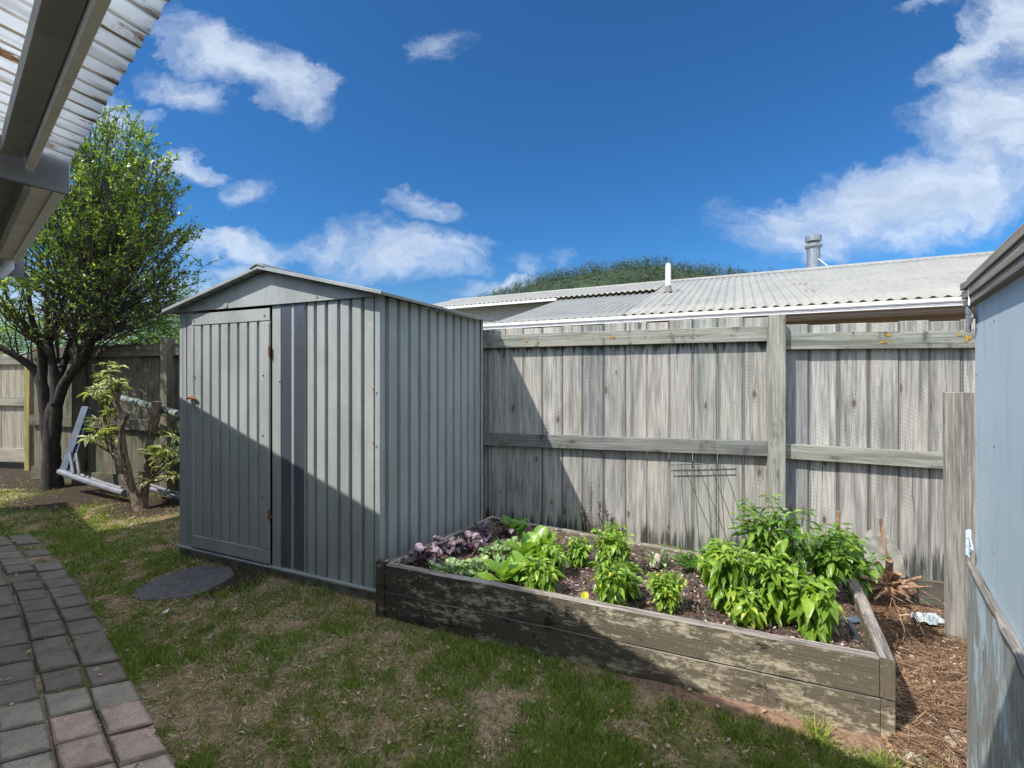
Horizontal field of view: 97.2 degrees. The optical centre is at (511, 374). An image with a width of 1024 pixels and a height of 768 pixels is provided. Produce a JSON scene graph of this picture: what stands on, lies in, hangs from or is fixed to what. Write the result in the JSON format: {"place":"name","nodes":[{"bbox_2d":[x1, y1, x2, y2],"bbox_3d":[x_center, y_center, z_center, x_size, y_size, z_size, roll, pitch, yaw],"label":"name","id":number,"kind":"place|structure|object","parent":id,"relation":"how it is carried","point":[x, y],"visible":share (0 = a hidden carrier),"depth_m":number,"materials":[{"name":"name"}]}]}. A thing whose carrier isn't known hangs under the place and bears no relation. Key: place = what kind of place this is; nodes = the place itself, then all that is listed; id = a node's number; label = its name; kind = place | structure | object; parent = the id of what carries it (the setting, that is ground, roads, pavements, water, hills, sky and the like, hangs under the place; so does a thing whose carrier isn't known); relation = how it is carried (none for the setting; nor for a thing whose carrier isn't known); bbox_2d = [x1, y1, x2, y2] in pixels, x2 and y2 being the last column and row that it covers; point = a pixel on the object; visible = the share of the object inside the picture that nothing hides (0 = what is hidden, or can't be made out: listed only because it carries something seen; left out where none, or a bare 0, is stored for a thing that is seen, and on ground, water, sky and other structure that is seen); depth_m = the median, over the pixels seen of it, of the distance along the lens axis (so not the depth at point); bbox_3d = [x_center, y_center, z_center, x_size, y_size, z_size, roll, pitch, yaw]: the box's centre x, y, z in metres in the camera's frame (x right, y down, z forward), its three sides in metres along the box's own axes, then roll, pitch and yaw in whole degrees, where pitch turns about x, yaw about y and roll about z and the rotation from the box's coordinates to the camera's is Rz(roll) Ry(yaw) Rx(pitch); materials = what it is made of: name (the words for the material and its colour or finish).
{"place":"outdoors","nodes":[
{"label":"outdoors","id":0,"kind":"place"},
{"bbox_2d":[0,534,175,767],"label":"path","id":1,"kind":"structure","parent":0,"point":[122,712],"depth_m":2.02,"materials":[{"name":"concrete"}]},
{"bbox_2d":[0,462,966,767],"bbox_3d":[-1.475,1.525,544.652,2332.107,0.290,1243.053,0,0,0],"label":"ground","id":2,"kind":"structure","parent":0,"point":[92,496],"depth_m":2.07,"materials":[{"name":"green plant"}]},
{"bbox_2d":[0,354,33,470],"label":"paling fence","id":3,"kind":"object","parent":2,"relation":"on","point":[16,409],"visible":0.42,"depth_m":6.67,"materials":[{"name":"beige wood"}]},
{"bbox_2d":[0,290,78,359],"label":"bush","id":4,"kind":"object","parent":2,"relation":"on","point":[3,336],"visible":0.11,"depth_m":10.11,"materials":[{"name":"green plant"}]},
{"bbox_2d":[6,291,124,352],"bbox_3d":[-10.602,-0.345,10.772,3.965,3.516,3.339,0,0,-44],"label":"bush","id":5,"kind":"object","parent":2,"relation":"on","point":[61,340],"visible":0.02,"depth_m":10.68,"materials":[{"name":"green plant"}]},
{"bbox_2d":[0,0,169,278],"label":"house","id":6,"kind":"structure","parent":2,"relation":"on","point":[63,65],"depth_m":1.36,"materials":[{"name":"grey paint"}]},
{"bbox_2d":[56,469,126,495],"bbox_3d":[-4.756,1.212,5.103,1.179,0.213,0.074,0,0,20],"label":"metal tube","id":7,"kind":"object","parent":2,"relation":"on","point":[95,483],"visible":0.88,"depth_m":5.06,"materials":[{"name":"grey metal"}]},
{"bbox_2d":[60,406,91,474],"bbox_3d":[-5.188,0.774,5.337,0.249,0.765,0.472,0,0,-31],"label":"steel trestle","id":8,"kind":"object","parent":7,"relation":"on","point":[71,456],"visible":0.91,"depth_m":5.39,"materials":[{"name":"grey metal"}]},
{"bbox_2d":[80,473,122,488],"bbox_3d":[-4.762,1.238,5.226,0.756,0.139,0.042,0,0,19],"label":"metal tube","id":9,"kind":"object","parent":2,"relation":"on","point":[84,475],"visible":0.43,"depth_m":5.22,"materials":[{"name":"grey metal"}]},
{"bbox_2d":[29,337,179,494],"bbox_3d":[-4.683,0.634,5.507,3.754,2.134,0.135,0,0,17],"label":"paling fence","id":10,"kind":"object","parent":2,"relation":"on","point":[152,373],"visible":0.32,"depth_m":5.55,"materials":[{"name":"grey wood"}]},
{"bbox_2d":[120,395,179,416],"bbox_3d":[-4.021,0.339,4.974,1.124,0.224,0.075,0,0,24],"label":"old pipe","id":11,"kind":"object","parent":10,"relation":"attached to","point":[147,405],"visible":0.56,"depth_m":4.94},
{"bbox_2d":[0,99,221,490],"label":"tree","id":12,"kind":"object","parent":2,"relation":"on","point":[93,279],"visible":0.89,"depth_m":5.36,"materials":[{"name":"green plant"}]},
{"bbox_2d":[74,361,179,510],"bbox_3d":[-3.954,0.669,4.730,1.241,1.628,0.653,0,0,0],"label":"variegated shrub","id":13,"kind":"object","parent":2,"relation":"on","point":[150,451],"visible":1,"depth_m":4.67,"materials":[{"name":"green plant"}]},
{"bbox_2d":[80,312,179,345],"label":"bush","id":14,"kind":"object","parent":2,"relation":"on","point":[161,329],"visible":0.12,"depth_m":9.00,"materials":[{"name":"green plant"}]},
{"bbox_2d":[150,487,179,499],"bbox_3d":[-3.834,1.315,5.001,0.516,0.092,0.041,0,0,23],"label":"metal tube","id":15,"kind":"object","parent":2,"relation":"on","point":[159,491],"visible":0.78,"depth_m":4.99,"materials":[{"name":"grey metal"}]},
{"bbox_2d":[150,483,179,494],"bbox_3d":[-3.968,1.303,5.151,0.536,0.080,0.029,0,0,22],"label":"metal tube","id":16,"kind":"object","parent":2,"relation":"on","point":[165,489],"visible":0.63,"depth_m":5.13,"materials":[{"name":"grey metal"}]},
{"bbox_2d":[155,281,203,342],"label":"bush","id":17,"kind":"object","parent":2,"relation":"on","point":[187,292],"visible":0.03,"depth_m":10.40,"materials":[{"name":"green plant"}]},
{"bbox_2d":[131,565,233,600],"bbox_3d":[-2.187,1.415,3.039,0.514,0.050,0.506,0,0,0],"label":"stepping stone","id":18,"kind":"object","parent":2,"relation":"on","point":[176,585],"visible":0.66,"depth_m":3.00,"materials":[{"name":"grey stone"}]},
{"bbox_2d":[213,588,229,598],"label":"grass tuft","id":19,"kind":"object","parent":2,"relation":"on","point":[220,594],"visible":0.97,"depth_m":2.83,"materials":[{"name":"green plant"}]},
{"bbox_2d":[162,263,492,600],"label":"garden shed","id":20,"kind":"structure","parent":2,"relation":"on","point":[331,433],"depth_m":3.13,"materials":[{"name":"grey paint"}]},
{"bbox_2d":[186,308,269,563],"bbox_3d":[-2.066,0.426,3.301,0.869,1.772,0.068,0,0,21],"label":"door","id":21,"kind":"structure","parent":20,"relation":"in","point":[230,396],"depth_m":3.28,"materials":[{"name":"grey paint"}]},
{"bbox_2d":[336,672,359,693],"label":"grass tuft","id":22,"kind":"object","parent":2,"relation":"on","point":[347,681],"visible":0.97,"depth_m":2.03,"materials":[{"name":"green plant"}]},
{"bbox_2d":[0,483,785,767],"bbox_3d":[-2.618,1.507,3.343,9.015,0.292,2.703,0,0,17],"label":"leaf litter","id":23,"kind":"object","parent":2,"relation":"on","point":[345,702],"visible":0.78,"depth_m":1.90,"materials":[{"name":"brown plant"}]},
{"bbox_2d":[485,475,485,508],"bbox_3d":[-0.224,1.093,3.750,0.012,0.521,0.008,0,0,0],"label":"metal stake","id":24,"kind":"object","parent":2,"relation":"on","point":[485,491],"visible":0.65,"depth_m":3.75,"materials":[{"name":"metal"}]},
{"bbox_2d":[578,482,605,534],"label":"dead weed","id":25,"kind":"object","parent":2,"relation":"on","point":[599,506],"visible":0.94,"depth_m":3.76,"materials":[{"name":"brown plant"}]},
{"bbox_2d":[376,516,894,739],"bbox_3d":[0.565,1.417,2.572,2.440,0.666,1.232,0,0,29],"label":"raised bed","id":26,"kind":"object","parent":2,"relation":"on","point":[850,689],"visible":0.72,"depth_m":2.06,"materials":[{"name":"wood"}]},
{"bbox_2d":[409,525,872,651],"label":"soil","id":27,"kind":"structure","parent":26,"relation":"in","point":[778,628],"depth_m":2.48,"materials":[{"name":"brown soil"}]},
{"bbox_2d":[405,543,442,564],"bbox_3d":[-0.548,1.122,2.791,0.243,0.150,0.219,0,0,0],"label":"purple kale","id":28,"kind":"object","parent":27,"relation":"on","point":[428,552],"visible":0.85,"depth_m":2.77,"materials":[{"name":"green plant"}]},
{"bbox_2d":[421,558,450,571],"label":"curly kale","id":29,"kind":"object","parent":27,"relation":"on","point":[431,562],"visible":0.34,"depth_m":2.67,"materials":[{"name":"green plant"}]},
{"bbox_2d":[432,534,463,553],"bbox_3d":[-0.416,1.120,2.941,0.212,0.154,0.204,0,0,0],"label":"purple kale","id":30,"kind":"object","parent":27,"relation":"on","point":[449,541],"visible":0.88,"depth_m":2.93,"materials":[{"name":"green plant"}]},
{"bbox_2d":[433,557,473,575],"bbox_3d":[-0.335,1.138,2.613,0.239,0.118,0.237,0,0,0],"label":"curly kale","id":31,"kind":"object","parent":27,"relation":"on","point":[460,570],"visible":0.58,"depth_m":2.61,"materials":[{"name":"green plant"}]},
{"bbox_2d":[455,531,486,552],"bbox_3d":[-0.265,1.125,3.001,0.198,0.144,0.203,0,0,20],"label":"purple kale","id":32,"kind":"object","parent":27,"relation":"on","point":[476,538],"visible":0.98,"depth_m":2.99,"materials":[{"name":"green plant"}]},
{"bbox_2d":[465,554,492,576],"bbox_3d":[-0.184,1.139,2.681,0.237,0.115,0.239,0,0,-40],"label":"curly kale","id":33,"kind":"object","parent":27,"relation":"on","point":[474,561],"visible":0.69,"depth_m":2.67,"materials":[{"name":"green plant"}]},
{"bbox_2d":[469,519,494,540],"bbox_3d":[-0.213,1.125,3.243,0.188,0.143,0.192,0,0,23],"label":"purple kale","id":34,"kind":"object","parent":27,"relation":"on","point":[485,536],"visible":0.77,"depth_m":3.23,"materials":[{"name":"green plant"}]},
{"bbox_2d":[478,543,512,561],"bbox_3d":[-0.105,1.142,2.887,0.192,0.109,0.201,0,0,-40],"label":"curly kale","id":35,"kind":"object","parent":27,"relation":"on","point":[497,556],"visible":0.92,"depth_m":2.89,"materials":[{"name":"green plant"}]},
{"bbox_2d":[474,556,524,582],"bbox_3d":[-0.058,1.110,2.524,0.251,0.173,0.282,0,0,39],"label":"leafy green","id":36,"kind":"object","parent":27,"relation":"on","point":[501,571],"visible":0.77,"depth_m":2.54,"materials":[{"name":"green plant"}]},
{"bbox_2d":[493,536,517,557],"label":"curly kale","id":37,"kind":"object","parent":27,"relation":"on","point":[513,538],"visible":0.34,"depth_m":3.01,"materials":[{"name":"green plant"}]},
{"bbox_2d":[496,520,516,535],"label":"purple kale","id":38,"kind":"object","parent":27,"relation":"on","point":[501,523],"visible":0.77,"depth_m":3.31,"materials":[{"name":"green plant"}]},
{"bbox_2d":[502,515,516,536],"bbox_3d":[-0.015,1.121,3.295,0.101,0.150,0.158,0,0,-21],"label":"leafy green","id":39,"kind":"object","parent":27,"relation":"on","point":[506,519],"visible":0.67,"depth_m":3.33,"materials":[{"name":"green plant"}]},
{"bbox_2d":[510,514,528,537],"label":"feathery herb","id":40,"kind":"object","parent":27,"relation":"on","point":[519,528],"visible":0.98,"depth_m":3.26,"materials":[{"name":"green plant"}]},
{"bbox_2d":[502,550,537,584],"bbox_3d":[0.043,1.116,2.635,0.234,0.160,0.261,0,0,31],"label":"leafy green","id":41,"kind":"object","parent":27,"relation":"on","point":[517,556],"visible":0.28,"depth_m":2.67,"materials":[{"name":"green plant"}]},
{"bbox_2d":[503,531,540,557],"bbox_3d":[0.070,1.106,2.881,0.262,0.180,0.276,0,0,0],"label":"leafy green","id":42,"kind":"object","parent":27,"relation":"on","point":[524,546],"visible":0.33,"depth_m":2.88,"materials":[{"name":"green plant"}]},
{"bbox_2d":[519,555,565,591],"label":"basil plant","id":43,"kind":"object","parent":27,"relation":"on","point":[541,575],"visible":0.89,"depth_m":2.37,"materials":[{"name":"green plant"}]},
{"bbox_2d":[527,525,562,555],"bbox_3d":[0.192,1.114,2.981,0.282,0.165,0.327,0,0,0],"label":"leafy green","id":44,"kind":"object","parent":27,"relation":"on","point":[546,536],"visible":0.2,"depth_m":3.02,"materials":[{"name":"green plant"}]},
{"bbox_2d":[533,541,572,578],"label":"basil plant","id":45,"kind":"object","parent":27,"relation":"on","point":[554,555],"visible":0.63,"depth_m":2.61,"materials":[{"name":"green plant"}]},
{"bbox_2d":[565,536,592,568],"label":"basil plant","id":46,"kind":"object","parent":27,"relation":"on","point":[581,548],"visible":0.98,"depth_m":2.76,"materials":[{"name":"green plant"}]},
{"bbox_2d":[580,592,588,598],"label":"fallen leaf","id":47,"kind":"object","parent":27,"relation":"on","point":[584,595],"visible":0.57,"depth_m":2.30,"materials":[{"name":"yellow plant"}]},
{"bbox_2d":[589,554,630,605],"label":"basil plant","id":48,"kind":"object","parent":27,"relation":"on","point":[611,585],"visible":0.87,"depth_m":2.21,"materials":[{"name":"green plant"}]},
{"bbox_2d":[591,521,634,571],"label":"basil plant","id":49,"kind":"object","parent":27,"relation":"on","point":[613,544],"visible":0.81,"depth_m":2.62,"materials":[{"name":"green plant"}]},
{"bbox_2d":[611,560,645,600],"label":"basil plant","id":50,"kind":"object","parent":27,"relation":"on","point":[633,580],"visible":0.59,"depth_m":2.34,"materials":[{"name":"green plant"}]},
{"bbox_2d":[651,553,661,569],"bbox_3d":[0.889,1.149,2.772,0.078,0.094,0.042,0,0,-41],"label":"log stub","id":51,"kind":"object","parent":27,"relation":"on","point":[657,556],"visible":0.95,"depth_m":2.76,"materials":[{"name":"wood"}]},
{"bbox_2d":[643,549,673,568],"bbox_3d":[0.899,1.142,2.792,0.198,0.109,0.157,0,0,-32],"label":"curly kale","id":52,"kind":"object","parent":27,"relation":"on","point":[651,563],"visible":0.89,"depth_m":2.78,"materials":[{"name":"green plant"}]},
{"bbox_2d":[645,568,686,614],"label":"basil plant","id":53,"kind":"object","parent":27,"relation":"on","point":[667,589],"visible":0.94,"depth_m":2.22,"materials":[{"name":"green plant"}]},
{"bbox_2d":[667,525,672,547],"bbox_3d":[1.113,1.151,3.176,0.012,0.108,0.257,0,0,11],"label":"dry stick","id":54,"kind":"object","parent":27,"relation":"on","point":[669,536],"visible":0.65,"depth_m":3.19,"materials":[{"name":"grey wood"}]},
{"bbox_2d":[670,546,698,571],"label":"feathery herb","id":55,"kind":"object","parent":27,"relation":"on","point":[690,562],"visible":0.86,"depth_m":2.69,"materials":[{"name":"green plant"}]},
{"bbox_2d":[671,460,732,553],"bbox_3d":[1.366,0.951,3.152,0.462,0.563,0.954,0,0,17],"label":"wire trellis","id":56,"kind":"object","parent":27,"relation":"in","point":[707,463],"visible":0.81,"depth_m":3.32,"materials":[{"name":"grey metal"}]},
{"bbox_2d":[692,547,712,578],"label":"basil plant","id":57,"kind":"object","parent":27,"relation":"on","point":[704,552],"visible":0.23,"depth_m":2.57,"materials":[{"name":"green plant"}]},
{"bbox_2d":[695,538,755,616],"bbox_3d":[1.060,1.017,2.253,0.278,0.389,0.291,0,0,0],"label":"basil plant","id":58,"kind":"object","parent":27,"relation":"on","point":[722,578],"visible":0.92,"depth_m":2.21,"materials":[{"name":"green plant"}]},
{"bbox_2d":[724,585,767,628],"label":"basil plant","id":59,"kind":"object","parent":27,"relation":"on","point":[745,606],"visible":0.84,"depth_m":2.09,"materials":[{"name":"green plant"}]},
{"bbox_2d":[732,614,765,630],"bbox_3d":[1.084,1.138,2.094,0.158,0.116,0.090,0,0,0],"label":"leafy green","id":60,"kind":"object","parent":27,"relation":"on","point":[741,621],"visible":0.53,"depth_m":2.08,"materials":[{"name":"green plant"}]},
{"bbox_2d":[734,548,808,625],"bbox_3d":[1.250,1.036,2.190,0.305,0.383,0.288,0,0,-31],"label":"basil plant","id":61,"kind":"object","parent":27,"relation":"on","point":[771,582],"visible":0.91,"depth_m":2.13,"materials":[{"name":"green plant"}]},
{"bbox_2d":[727,493,821,577],"bbox_3d":[1.409,0.925,2.406,0.423,0.562,0.392,0,0,42],"label":"pepper plant","id":62,"kind":"object","parent":27,"relation":"on","point":[761,535],"visible":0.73,"depth_m":2.36,"materials":[{"name":"green plant"}]},
{"bbox_2d":[785,575,846,643],"bbox_3d":[1.358,1.078,2.032,0.233,0.326,0.244,0,0,0],"label":"basil plant","id":63,"kind":"object","parent":27,"relation":"on","point":[815,613],"visible":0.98,"depth_m":1.99,"materials":[{"name":"green plant"}]},
{"bbox_2d":[794,522,862,587],"bbox_3d":[1.701,0.990,2.394,0.334,0.432,0.319,0,0,0],"label":"pepper plant","id":64,"kind":"object","parent":27,"relation":"on","point":[827,559],"visible":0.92,"depth_m":2.35,"materials":[{"name":"green plant"}]},
{"bbox_2d":[846,616,859,622],"bbox_3d":[1.638,1.177,2.163,0.078,0.012,0.045,0,0,-5],"label":"plant tag","id":65,"kind":"object","parent":27,"relation":"on","point":[853,619],"visible":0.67,"depth_m":2.17,"materials":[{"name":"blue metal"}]},
{"bbox_2d":[848,621,862,640],"bbox_3d":[1.527,1.154,2.015,0.037,0.074,0.056,0,0,-16],"label":"plant tag","id":66,"kind":"object","parent":27,"relation":"on","point":[854,631],"visible":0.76,"depth_m":2.02,"materials":[{"name":"black plastic"}]},
{"bbox_2d":[832,529,892,595],"bbox_3d":[2.005,1.151,2.686,0.286,0.442,0.318,0,0,-23],"label":"leafy shrub","id":67,"kind":"object","parent":27,"relation":"in","point":[862,568],"visible":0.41,"depth_m":2.60,"materials":[{"name":"green plant"}]},
{"bbox_2d":[433,251,993,462],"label":"neighbour house","id":68,"kind":"structure","parent":2,"relation":"on","point":[916,289],"depth_m":8.58,"materials":[{"name":"beige paint"}]},
{"bbox_2d":[664,263,671,292],"bbox_3d":[3.667,-2.268,10.600,0.188,0.682,0.183,0,0,0],"label":"vent pipe","id":69,"kind":"object","parent":68,"relation":"on","point":[668,287],"visible":0.94,"depth_m":10.55,"materials":[{"name":"white paint"}]},
{"bbox_2d":[804,234,827,267],"bbox_3d":[8.336,-3.093,12.360,0.570,1.442,0.418,0,0,32],"label":"roof flue","id":70,"kind":"object","parent":68,"relation":"on","point":[813,246],"visible":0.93,"depth_m":12.27,"materials":[{"name":"metal"}]},
{"bbox_2d":[483,314,990,606],"bbox_3d":[0.978,0.626,3.755,6.057,2.150,0.132,0,0,17],"label":"paling fence","id":71,"kind":"object","parent":2,"relation":"on","point":[826,422],"visible":0.46,"depth_m":3.57,"materials":[{"name":"grey wood"}]},
{"bbox_2d":[798,707,840,743],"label":"grass tuft","id":72,"kind":"object","parent":2,"relation":"on","point":[816,728],"visible":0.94,"depth_m":1.75,"materials":[{"name":"green plant"}]},
{"bbox_2d":[836,510,839,528],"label":"cut branch","id":73,"kind":"object","parent":2,"relation":"on","point":[837,516],"visible":0.44,"depth_m":3.09,"materials":[{"name":"brown wood"}]},
{"bbox_2d":[859,529,905,577],"bbox_3d":[2.537,1.252,3.137,0.260,0.295,0.180,0,0,23],"label":"concrete lump","id":74,"kind":"object","parent":2,"relation":"on","point":[875,544],"visible":0.64,"depth_m":3.11,"materials":[{"name":"grey concrete"}]},
{"bbox_2d":[895,722,927,740],"bbox_3d":[1.552,1.388,1.760,0.034,0.026,0.106,0,0,-30],"label":"wood offcut","id":75,"kind":"object","parent":2,"relation":"on","point":[901,725],"visible":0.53,"depth_m":1.76,"materials":[{"name":"brown wood"}]},
{"bbox_2d":[902,751,923,764],"bbox_3d":[1.461,1.406,1.645,0.073,0.048,0.074,0,0,0],"label":"stone","id":76,"kind":"object","parent":2,"relation":"on","point":[908,754],"visible":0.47,"depth_m":1.64,"materials":[{"name":"beige stone"}]},
{"bbox_2d":[868,600,966,767],"bbox_3d":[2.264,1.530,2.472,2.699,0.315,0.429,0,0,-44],"label":"chip litter","id":77,"kind":"object","parent":2,"relation":"on","point":[886,738],"visible":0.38,"depth_m":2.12,"materials":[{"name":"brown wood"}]},
{"bbox_2d":[858,518,948,649],"bbox_3d":[2.237,1.227,2.633,0.591,0.703,0.371,0,0,0],"label":"uprooted stump","id":78,"kind":"object","parent":77,"relation":"on","point":[892,585],"visible":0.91,"depth_m":2.64,"materials":[{"name":"brown wood"}]},
{"bbox_2d":[942,392,974,642],"bbox_3d":[2.741,0.880,2.760,0.172,1.543,0.035,0,0,18],"label":"loose board","id":79,"kind":"object","parent":77,"relation":"on","point":[959,462],"visible":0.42,"depth_m":2.75,"materials":[{"name":"grey wood"}]},
{"bbox_2d":[896,711,954,732],"bbox_3d":[1.658,1.399,1.814,0.180,0.030,0.047,0,0,44],"label":"wood offcut","id":80,"kind":"object","parent":2,"relation":"on","point":[949,729],"visible":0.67,"depth_m":1.80,"materials":[{"name":"wood"}]},
{"bbox_2d":[911,612,943,624],"bbox_3d":[2.717,1.577,2.938,0.219,0.062,0.149,0,0,0],"label":"plastic bag","id":81,"kind":"object","parent":2,"relation":"on","point":[934,618],"visible":0.84,"depth_m":2.92,"materials":[{"name":"white plastic"}]},
{"bbox_2d":[942,730,965,747],"bbox_3d":[1.698,1.394,1.726,0.103,0.025,0.048,0,0,-17],"label":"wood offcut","id":82,"kind":"object","parent":2,"relation":"on","point":[952,743],"visible":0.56,"depth_m":1.72,"materials":[{"name":"beige wood"}]},
{"bbox_2d":[960,223,1023,767],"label":"blue shed","id":83,"kind":"structure","parent":2,"relation":"on","point":[992,285],"depth_m":1.20,"materials":[{"name":"paint"}]},
{"bbox_2d":[0,0,1023,353],"label":"sky","id":84,"kind":"structure","parent":0,"point":[427,151],"materials":[{"name":"blue"}]},
{"bbox_2d":[510,266,718,293],"bbox_3d":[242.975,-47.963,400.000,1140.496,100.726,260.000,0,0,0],"label":"hill","id":85,"kind":"structure","parent":0,"point":[633,272],"depth_m":365.14,"materials":[{"name":"green plant"}]},
{"bbox_2d":[450,254,774,309],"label":"forest","id":86,"kind":"object","parent":85,"relation":"on","point":[502,291],"visible":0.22,"depth_m":376.09,"materials":[{"name":"green plant"}]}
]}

